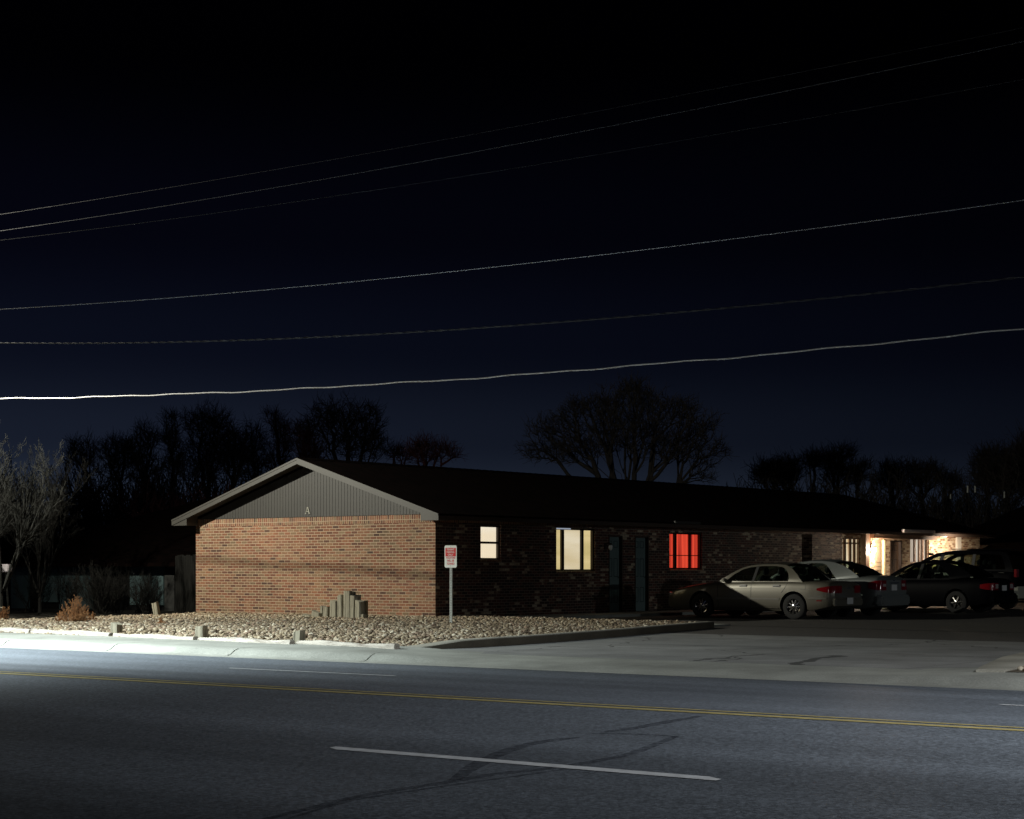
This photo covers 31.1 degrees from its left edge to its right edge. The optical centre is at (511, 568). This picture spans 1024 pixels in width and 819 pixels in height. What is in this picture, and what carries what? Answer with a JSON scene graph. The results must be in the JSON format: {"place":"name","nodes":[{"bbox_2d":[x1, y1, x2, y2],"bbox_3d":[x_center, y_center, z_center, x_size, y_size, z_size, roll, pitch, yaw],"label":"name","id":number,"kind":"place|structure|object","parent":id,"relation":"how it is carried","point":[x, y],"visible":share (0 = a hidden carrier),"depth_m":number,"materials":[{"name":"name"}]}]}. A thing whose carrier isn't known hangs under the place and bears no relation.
{"place":"outdoors","nodes":[
{"label":"outdoors","id":0,"kind":"place"},
{"bbox_2d":[3,608,174,618],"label":"yard","id":1,"kind":"structure","parent":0,"point":[17,613],"depth_m":52.80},
{"bbox_2d":[0,606,9,619],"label":"dry bush","id":2,"kind":"object","parent":1,"relation":"on","point":[3,615],"visible":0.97,"depth_m":42.54,"materials":[{"name":"brown plant"}]},
{"bbox_2d":[2,564,11,613],"bbox_3d":[-13.754,0.557,50.032,0.300,1.362,0.200,0,0,21],"label":"post box","id":3,"kind":"object","parent":1,"relation":"on","point":[5,567],"visible":0.73,"depth_m":49.98,"materials":[{"name":"white metal"}]},
{"bbox_2d":[0,457,28,537],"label":"yard tree","id":4,"kind":"object","parent":1,"relation":"on","point":[5,531],"visible":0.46,"depth_m":50.73,"materials":[{"name":"brown plant"}]},
{"bbox_2d":[0,435,68,611],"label":"pale tree","id":5,"kind":"object","parent":1,"relation":"on","point":[18,541],"visible":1,"depth_m":47.04,"materials":[{"name":"brown plant"}]},
{"bbox_2d":[9,562,59,611],"bbox_3d":[-13.881,0.563,54.143,1.673,1.556,1.485,0,0,17],"label":"yard shrub","id":6,"kind":"object","parent":1,"relation":"on","point":[33,593],"visible":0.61,"depth_m":53.93,"materials":[{"name":"brown plant"}]},
{"bbox_2d":[1,451,96,613],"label":"yard tree","id":7,"kind":"object","parent":1,"relation":"on","point":[39,587],"visible":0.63,"depth_m":51.99,"materials":[{"name":"brown plant"}]},
{"bbox_2d":[52,568,84,612],"bbox_3d":[-12.694,0.647,53.044,1.255,1.382,1.352,0,0,38],"label":"yard shrub","id":8,"kind":"object","parent":1,"relation":"on","point":[68,591],"visible":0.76,"depth_m":52.97,"materials":[{"name":"brown plant"}]},
{"bbox_2d":[59,428,107,485],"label":"bare tree","id":9,"kind":"object","parent":1,"relation":"on","point":[75,449],"visible":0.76,"depth_m":91.87,"materials":[{"name":"brown plant"}]},
{"bbox_2d":[66,561,140,613],"bbox_3d":[-11.615,0.543,52.156,2.327,1.595,2.064,0,0,38],"label":"yard shrub","id":10,"kind":"object","parent":1,"relation":"on","point":[101,589],"visible":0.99,"depth_m":51.96,"materials":[{"name":"brown plant"}]},
{"bbox_2d":[1,498,213,610],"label":"neighbour house","id":11,"kind":"structure","parent":1,"relation":"on","point":[153,544],"depth_m":59.64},
{"bbox_2d":[164,567,174,610],"bbox_3d":[-10.618,0.683,57.227,0.398,1.700,0.100,0,0,32],"label":"fence","id":12,"kind":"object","parent":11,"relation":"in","point":[169,572],"depth_m":57.17,"materials":[{"name":"grey wood"}]},
{"bbox_2d":[90,429,142,510],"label":"bare tree","id":13,"kind":"object","parent":1,"relation":"on","point":[115,455],"visible":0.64,"depth_m":97.68,"materials":[{"name":"brown plant"}]},
{"bbox_2d":[98,574,145,612],"bbox_3d":[-11.179,0.734,53.085,1.449,1.214,1.202,0,0,-4],"label":"yard shrub","id":14,"kind":"object","parent":1,"relation":"on","point":[119,601],"visible":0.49,"depth_m":52.87,"materials":[{"name":"brown plant"}]},
{"bbox_2d":[0,440,274,549],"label":"undergrowth","id":15,"kind":"object","parent":1,"relation":"on","point":[87,501],"visible":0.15,"depth_m":82.15,"materials":[{"name":"brown plant"}]},
{"bbox_2d":[120,570,161,612],"bbox_3d":[-10.787,0.663,53.974,1.156,1.353,1.639,0,0,10],"label":"yard shrub","id":16,"kind":"object","parent":1,"relation":"on","point":[144,593],"visible":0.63,"depth_m":53.95,"materials":[{"name":"brown plant"}]},
{"bbox_2d":[120,416,166,487],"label":"bare tree","id":17,"kind":"object","parent":1,"relation":"on","point":[145,455],"visible":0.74,"depth_m":94.85,"materials":[{"name":"brown plant"}]},
{"bbox_2d":[126,582,165,614],"bbox_3d":[-10.133,0.833,50.975,1.103,1.012,1.118,0,0,-19],"label":"yard shrub","id":18,"kind":"object","parent":1,"relation":"on","point":[152,596],"visible":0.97,"depth_m":50.97,"materials":[{"name":"brown plant"}]},
{"bbox_2d":[153,405,195,494],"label":"bare tree","id":19,"kind":"object","parent":1,"relation":"on","point":[169,440],"visible":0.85,"depth_m":93.80,"materials":[{"name":"brown plant"}]},
{"bbox_2d":[175,554,195,612],"bbox_3d":[-8.687,0.463,51.562,0.066,1.740,3.510,0,0,-34],"label":"board fence","id":20,"kind":"object","parent":1,"relation":"on","point":[185,583],"visible":0.34,"depth_m":52.40,"materials":[{"name":"grey wood"}]},
{"bbox_2d":[176,396,244,494],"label":"bare tree","id":21,"kind":"object","parent":1,"relation":"on","point":[213,419],"visible":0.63,"depth_m":96.68,"materials":[{"name":"brown plant"}]},
{"bbox_2d":[199,419,260,489],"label":"bare tree","id":22,"kind":"object","parent":1,"relation":"on","point":[234,452],"visible":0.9,"depth_m":92.82,"materials":[{"name":"brown plant"}]},
{"bbox_2d":[228,414,275,484],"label":"bare tree","id":23,"kind":"object","parent":1,"relation":"on","point":[254,442],"visible":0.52,"depth_m":98.79,"materials":[{"name":"brown plant"}]},
{"bbox_2d":[254,402,300,475],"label":"bare tree","id":24,"kind":"object","parent":1,"relation":"on","point":[280,460],"visible":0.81,"depth_m":95.82,"materials":[{"name":"brown plant"}]},
{"bbox_2d":[284,413,330,458],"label":"bare tree","id":25,"kind":"object","parent":1,"relation":"on","point":[312,445],"visible":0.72,"depth_m":91.75,"materials":[{"name":"brown plant"}]},
{"bbox_2d":[295,389,395,461],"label":"bare tree","id":26,"kind":"object","parent":1,"relation":"on","point":[346,437],"visible":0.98,"depth_m":89.75,"materials":[{"name":"brown plant"}]},
{"bbox_2d":[378,435,418,464],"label":"bare tree","id":27,"kind":"object","parent":1,"relation":"on","point":[396,449],"visible":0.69,"depth_m":91.88,"materials":[{"name":"brown plant"}]},
{"bbox_2d":[399,428,469,466],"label":"bare tree","id":28,"kind":"object","parent":1,"relation":"on","point":[419,447],"visible":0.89,"depth_m":87.85,"materials":[{"name":"brown plant"}]},
{"bbox_2d":[171,457,995,616],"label":"brick building","id":29,"kind":"structure","parent":1,"relation":"on","point":[297,535],"depth_m":48.20,"materials":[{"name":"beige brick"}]},
{"bbox_2d":[481,525,501,561],"bbox_3d":[-0.581,-0.630,45.742,0.189,0.900,0.812,0,0,38],"label":"window","id":30,"kind":"structure","parent":29,"relation":"in","point":[489,533],"depth_m":45.87,"materials":[{"name":"beige glass"}]},
{"bbox_2d":[556,528,595,572],"bbox_3d":[1.630,-0.492,48.603,0.189,1.192,1.750,0,0,38],"label":"window","id":31,"kind":"structure","parent":29,"relation":"in","point":[572,544],"depth_m":48.68,"materials":[{"name":"beige glass"}]},
{"bbox_2d":[609,535,622,611],"bbox_3d":[2.766,0.133,50.051,0.142,2.080,0.656,0,0,38],"label":"door","id":32,"kind":"structure","parent":29,"relation":"in","point":[616,554],"depth_m":50.20,"materials":[{"name":"teal wood"}]},
{"bbox_2d":[635,536,648,610],"bbox_3d":[3.548,0.133,51.063,0.142,2.080,0.683,0,0,38],"label":"door","id":33,"kind":"structure","parent":29,"relation":"in","point":[641,544],"depth_m":51.18,"materials":[{"name":"teal wood"}]},
{"bbox_2d":[670,532,702,570],"bbox_3d":[4.935,-0.486,52.879,0.189,1.094,1.737,0,0,38],"label":"window","id":34,"kind":"structure","parent":29,"relation":"in","point":[683,546],"depth_m":52.99,"materials":[{"name":"red glass"}]},
{"bbox_2d":[843,538,858,573],"bbox_3d":[11.153,0.073,60.980,0.120,2.200,1.293,0,0,38],"label":"window","id":35,"kind":"structure","parent":29,"relation":"in","point":[850,545],"depth_m":61.03,"materials":[{"name":"grey glass"}]},
{"bbox_2d":[890,541,900,575],"bbox_3d":[13.178,0.103,63.523,0.142,2.140,0.858,0,0,38],"label":"door","id":36,"kind":"structure","parent":29,"relation":"in","point":[895,546],"depth_m":63.69,"materials":[{"name":"brown wood"}]},
{"bbox_2d":[910,539,927,563],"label":"window","id":37,"kind":"structure","parent":29,"relation":"in","point":[917,547],"depth_m":65.10,"materials":[{"name":"grey glass"}]},
{"bbox_2d":[514,368,736,484],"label":"spreading tree","id":38,"kind":"object","parent":1,"relation":"on","point":[632,424],"visible":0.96,"depth_m":79.84,"materials":[{"name":"brown plant"}]},
{"bbox_2d":[726,457,1023,527],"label":"undergrowth","id":39,"kind":"object","parent":1,"relation":"on","point":[974,517],"visible":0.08,"depth_m":87.38,"materials":[{"name":"brown plant"}]},
{"bbox_3d":[-15.449,-4.017,42.842,1.486,11.700,2.200,0,0,38],"label":"utility pole","id":40,"kind":"object","parent":1,"relation":"on","visible":0},
{"bbox_2d":[0,276,1023,343],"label":"power cable","id":41,"kind":"object","parent":40,"relation":"attached to","point":[974,282],"visible":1,"depth_m":29.77,"materials":[{"name":"grey metal"}]},
{"bbox_2d":[0,648,1023,818],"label":"road","id":42,"kind":"structure","parent":0,"point":[78,748],"depth_m":12.75,"materials":[{"name":"grey asphalt"}]},
{"bbox_2d":[277,719,676,817],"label":"tyre marks","id":43,"kind":"object","parent":42,"relation":"on","point":[456,774],"visible":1,"depth_m":11.40,"materials":[{"name":"grey rubber"}]},
{"bbox_2d":[0,671,1023,730],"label":"yellow centre lines","id":44,"kind":"object","parent":42,"relation":"on","point":[550,703],"visible":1,"depth_m":15.53,"materials":[{"name":"yellow paint"}]},
{"bbox_2d":[236,668,1023,779],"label":"white lane lines","id":45,"kind":"object","parent":42,"relation":"on","point":[538,764],"visible":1,"depth_m":11.74,"materials":[{"name":"white paint"}]},
{"bbox_2d":[0,632,1023,690],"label":"kerb and footpath","id":46,"kind":"structure","parent":0,"point":[968,677],"depth_m":25.44,"materials":[{"name":"concrete"}]},
{"bbox_2d":[112,633,197,639],"bbox_3d":[-6.241,1.208,32.140,2.426,0.150,0.164,0,0,45],"label":"landscape timber","id":47,"kind":"object","parent":46,"relation":"on","point":[160,636],"visible":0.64,"depth_m":31.99,"materials":[{"name":"white wood"}]},
{"bbox_2d":[197,637,294,643],"bbox_3d":[-4.411,1.208,30.410,2.499,0.151,0.163,0,0,45],"label":"landscape timber","id":48,"kind":"object","parent":46,"relation":"on","point":[238,639],"visible":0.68,"depth_m":30.29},
{"bbox_2d":[293,630,304,642],"bbox_3d":[-3.467,1.140,29.989,0.166,0.306,0.179,4,2,32],"label":"timber post","id":49,"kind":"object","parent":46,"relation":"on","point":[298,635],"visible":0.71,"depth_m":29.92,"materials":[{"name":"grey wood"}]},
{"bbox_2d":[296,640,399,648],"bbox_3d":[-2.593,1.207,28.857,0.164,0.151,2.467,0,0,-43],"label":"landscape timber","id":50,"kind":"object","parent":46,"relation":"on","point":[370,645],"visible":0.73,"depth_m":28.71,"materials":[{"name":"white wood"}]},
{"bbox_2d":[0,328,1023,398],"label":"power cable","id":51,"kind":"object","parent":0,"point":[553,371],"visible":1,"depth_m":33.49,"materials":[{"name":"silver metal"}]},
{"bbox_2d":[0,0,1023,524],"label":"sky","id":52,"kind":"structure","parent":0,"point":[99,99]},
{"bbox_2d":[376,663,922,686],"bbox_3d":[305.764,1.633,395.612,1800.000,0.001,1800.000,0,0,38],"label":"ground","id":53,"kind":"structure","parent":0,"point":[661,675],"depth_m":28.18,"materials":[{"name":"grey concrete"}]},
{"bbox_2d":[742,449,795,487],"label":"bare tree","id":54,"kind":"object","parent":53,"relation":"on","point":[759,469],"visible":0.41,"depth_m":99.76,"materials":[{"name":"brown plant"}]},
{"bbox_2d":[759,446,811,490],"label":"bare tree","id":55,"kind":"object","parent":53,"relation":"on","point":[789,471],"visible":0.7,"depth_m":97.83,"materials":[{"name":"brown plant"}]},
{"bbox_2d":[791,442,833,490],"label":"bare tree","id":56,"kind":"object","parent":53,"relation":"on","point":[813,458],"visible":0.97,"depth_m":95.85,"materials":[{"name":"brown plant"}]},
{"bbox_2d":[812,438,872,493],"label":"bare tree","id":57,"kind":"object","parent":53,"relation":"on","point":[835,467],"visible":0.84,"depth_m":96.78,"materials":[{"name":"brown plant"}]},
{"bbox_2d":[839,454,879,497],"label":"bare tree","id":58,"kind":"object","parent":53,"relation":"on","point":[855,473],"visible":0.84,"depth_m":94.84,"materials":[{"name":"brown plant"}]},
{"bbox_2d":[865,455,914,506],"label":"bare tree","id":59,"kind":"object","parent":53,"relation":"on","point":[884,472],"visible":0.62,"depth_m":99.73,"materials":[{"name":"brown plant"}]},
{"bbox_2d":[896,453,946,514],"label":"bare tree","id":60,"kind":"object","parent":53,"relation":"on","point":[913,468],"visible":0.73,"depth_m":98.82,"materials":[{"name":"brown plant"}]},
{"bbox_2d":[925,460,966,520],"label":"bare tree","id":61,"kind":"object","parent":53,"relation":"on","point":[951,475],"visible":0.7,"depth_m":96.91,"materials":[{"name":"brown plant"}]},
{"bbox_2d":[962,439,1001,512],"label":"bare tree","id":62,"kind":"object","parent":53,"relation":"on","point":[984,450],"visible":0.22,"depth_m":94.93,"materials":[{"name":"brown plant"}]},
{"bbox_2d":[965,437,1022,508],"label":"bare tree","id":63,"kind":"object","parent":53,"relation":"on","point":[992,468],"visible":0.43,"depth_m":91.76,"materials":[{"name":"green plant"}]},
{"bbox_2d":[989,420,1023,503],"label":"bare tree","id":64,"kind":"object","parent":53,"relation":"on","point":[1018,450],"visible":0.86,"depth_m":87.73,"materials":[{"name":"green plant"}]},
{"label":"utility pole","id":65,"kind":"object","parent":53,"relation":"on","visible":0},
{"bbox_2d":[0,200,1023,309],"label":"power cable","id":66,"kind":"object","parent":65,"relation":"attached to","point":[550,260],"visible":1,"depth_m":29.62,"materials":[{"name":"grey metal"}]},
{"bbox_2d":[0,41,1023,230],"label":"power cable","id":67,"kind":"object","parent":65,"relation":"attached to","point":[551,137],"visible":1,"depth_m":29.72,"materials":[{"name":"grey metal"}]},
{"bbox_2d":[3,79,1023,239],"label":"power cable","id":68,"kind":"object","parent":65,"relation":"attached to","point":[553,161],"visible":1,"depth_m":29.13,"materials":[{"name":"grey metal"}]},
{"bbox_2d":[4,27,1023,213],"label":"power cable","id":69,"kind":"object","parent":65,"relation":"attached to","point":[548,120],"visible":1,"depth_m":30.48,"materials":[{"name":"grey metal"}]},
{"bbox_2d":[447,633,1023,668],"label":"driveway","id":70,"kind":"structure","parent":0,"point":[863,652],"depth_m":28.22,"materials":[{"name":"concrete"}]},
{"bbox_2d":[976,653,1023,671],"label":"corner kerb","id":71,"kind":"structure","parent":70,"relation":"on","point":[1008,663],"depth_m":22.66,"materials":[{"name":"concrete"}]},
{"bbox_2d":[500,600,1023,626],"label":"walkway","id":72,"kind":"structure","parent":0,"point":[630,614],"depth_m":48.37,"materials":[{"name":"concrete"}]},
{"bbox_2d":[588,602,1023,641],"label":"parking lot","id":73,"kind":"structure","parent":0,"point":[997,623],"depth_m":41.45,"materials":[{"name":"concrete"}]},
{"bbox_2d":[408,621,713,648],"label":"island kerb","id":74,"kind":"structure","parent":73,"relation":"on","point":[520,639],"depth_m":31.79,"materials":[{"name":"concrete"}]},
{"bbox_2d":[668,562,862,618],"bbox_3d":[6.383,0.544,47.163,5.050,1.419,2.020,0,0,38],"label":"silver saloon","id":75,"kind":"object","parent":73,"relation":"on","point":[793,595],"visible":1,"depth_m":46.25,"materials":[{"name":"grey paint"}]},
{"bbox_2d":[745,559,909,616],"bbox_3d":[8.089,0.499,49.358,4.846,1.509,1.960,0,0,38],"label":"silver blue saloon","id":76,"kind":"object","parent":73,"relation":"on","point":[879,591],"visible":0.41,"depth_m":47.96,"materials":[{"name":"grey paint"}]},
{"bbox_2d":[888,560,1017,612],"bbox_3d":[11.971,0.499,53.309,4.956,1.509,1.960,0,0,38],"label":"black saloon","id":77,"kind":"object","parent":73,"relation":"on","point":[958,590],"visible":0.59,"depth_m":52.08,"materials":[{"name":"black paint"}]},
{"bbox_2d":[897,549,1023,609],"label":"people carrier","id":78,"kind":"object","parent":73,"relation":"on","point":[1014,576],"visible":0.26,"depth_m":56.54,"materials":[{"name":"black paint"}]},
{"bbox_2d":[950,486,1023,568],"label":"building","id":79,"kind":"structure","parent":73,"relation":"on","point":[1007,529],"depth_m":79.85,"materials":[{"name":"brick"}]},
{"bbox_2d":[1006,669,1023,671],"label":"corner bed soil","id":80,"kind":"structure","parent":0,"point":[1016,670],"depth_m":21.60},
{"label":"gravel bed soil","id":81,"kind":"structure","parent":0,"visible":0},
{"bbox_2d":[30,628,112,635],"bbox_3d":[-8.102,1.200,33.863,2.542,0.166,0.165,0,0,43],"label":"landscape timber","id":82,"kind":"object","parent":81,"relation":"on","point":[69,632],"visible":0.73,"depth_m":33.73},
{"bbox_2d":[55,596,90,621],"bbox_3d":[-9.276,0.874,39.055,0.703,0.666,0.724,0,0,38],"label":"dry bush","id":83,"kind":"object","parent":81,"relation":"on","point":[80,616],"visible":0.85,"depth_m":38.98,"materials":[{"name":"brown plant"}]},
{"bbox_2d":[89,611,98,619],"bbox_3d":[-9.076,1.061,39.896,0.230,0.291,0.255,0,0,38],"label":"dry bush","id":84,"kind":"object","parent":81,"relation":"on","point":[92,615],"visible":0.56,"depth_m":39.86,"materials":[{"name":"brown plant"}]},
{"bbox_2d":[110,622,122,632],"bbox_3d":[-7.263,1.138,33.838,0.180,0.311,0.172,0,0,43],"label":"timber post","id":85,"kind":"object","parent":81,"relation":"on","point":[116,627],"visible":0.74,"depth_m":33.78,"materials":[{"name":"grey wood"}]},
{"bbox_2d":[151,601,160,614],"bbox_3d":[-8.805,1.034,45.599,0.142,0.444,0.144,-12,-4,20],"label":"leaning post","id":86,"kind":"object","parent":81,"relation":"on","point":[155,608],"visible":0.81,"depth_m":45.55,"materials":[{"name":"grey wood"}]},
{"bbox_2d":[195,625,207,636],"bbox_3d":[-5.388,1.133,31.930,0.185,0.319,0.170,0,0,38],"label":"timber post","id":87,"kind":"object","parent":81,"relation":"on","point":[201,631],"visible":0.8,"depth_m":31.87,"materials":[{"name":"grey wood"}]},
{"bbox_2d":[311,610,321,616],"bbox_3d":[-4.535,1.114,42.839,0.271,0.318,0.156,-1,0,40],"label":"rock","id":88,"kind":"object","parent":81,"relation":"on","point":[314,613],"visible":0.54,"depth_m":42.78,"materials":[{"name":"beige stone"}]},
{"bbox_2d":[323,606,329,616],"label":"upright timber","id":89,"kind":"object","parent":81,"relation":"on","point":[326,611],"visible":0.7,"depth_m":42.65,"materials":[{"name":"grey wood"}]},
{"bbox_2d":[330,600,336,616],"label":"upright timber","id":90,"kind":"object","parent":81,"relation":"on","point":[333,608],"visible":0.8,"depth_m":42.38,"materials":[{"name":"grey wood"}]},
{"bbox_2d":[337,594,343,616],"bbox_3d":[-3.927,0.928,42.367,0.166,0.689,0.156,-1,0,40],"label":"upright timber","id":91,"kind":"object","parent":81,"relation":"on","point":[340,603],"visible":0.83,"depth_m":42.30,"materials":[{"name":"grey wood"}]},
{"bbox_2d":[343,591,352,617],"bbox_3d":[-3.761,0.888,42.217,0.199,0.770,0.148,0,0,31],"label":"upright timber","id":92,"kind":"object","parent":81,"relation":"on","point":[346,610],"visible":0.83,"depth_m":42.15,"materials":[{"name":"grey wood"}]},
{"bbox_2d":[0,612,696,645],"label":"gravel","id":93,"kind":"structure","parent":81,"relation":"on","point":[404,630],"depth_m":35.99,"materials":[{"name":"beige gravel"}]},
{"bbox_2d":[0,627,30,632],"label":"landscape timber","id":94,"kind":"object","parent":93,"relation":"on","point":[11,629],"visible":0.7,"depth_m":35.00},
{"bbox_2d":[350,595,357,617],"bbox_3d":[-3.615,0.932,42.127,0.153,0.683,0.158,1,1,41],"label":"upright timber","id":95,"kind":"object","parent":81,"relation":"on","point":[353,598],"visible":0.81,"depth_m":42.05,"materials":[{"name":"grey wood"}]},
{"bbox_2d":[355,600,363,617],"bbox_3d":[-3.474,0.989,41.981,0.179,0.569,0.156,0,0,43],"label":"upright timber","id":96,"kind":"object","parent":81,"relation":"on","point":[359,607],"visible":0.79,"depth_m":41.92,"materials":[{"name":"grey wood"}]},
{"bbox_2d":[364,600,367,616],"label":"upright timber","id":97,"kind":"object","parent":81,"relation":"on","point":[365,606],"visible":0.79,"depth_m":42.10,"materials":[{"name":"grey wood"}]},
{"bbox_2d":[445,545,456,622],"bbox_3d":[-1.253,0.356,37.756,0.305,1.673,0.032,0,0,34],"label":"parking sign","id":98,"kind":"object","parent":81,"relation":"on","point":[451,557],"visible":0.95,"depth_m":37.75,"materials":[{"name":"white metal"}]}
]}

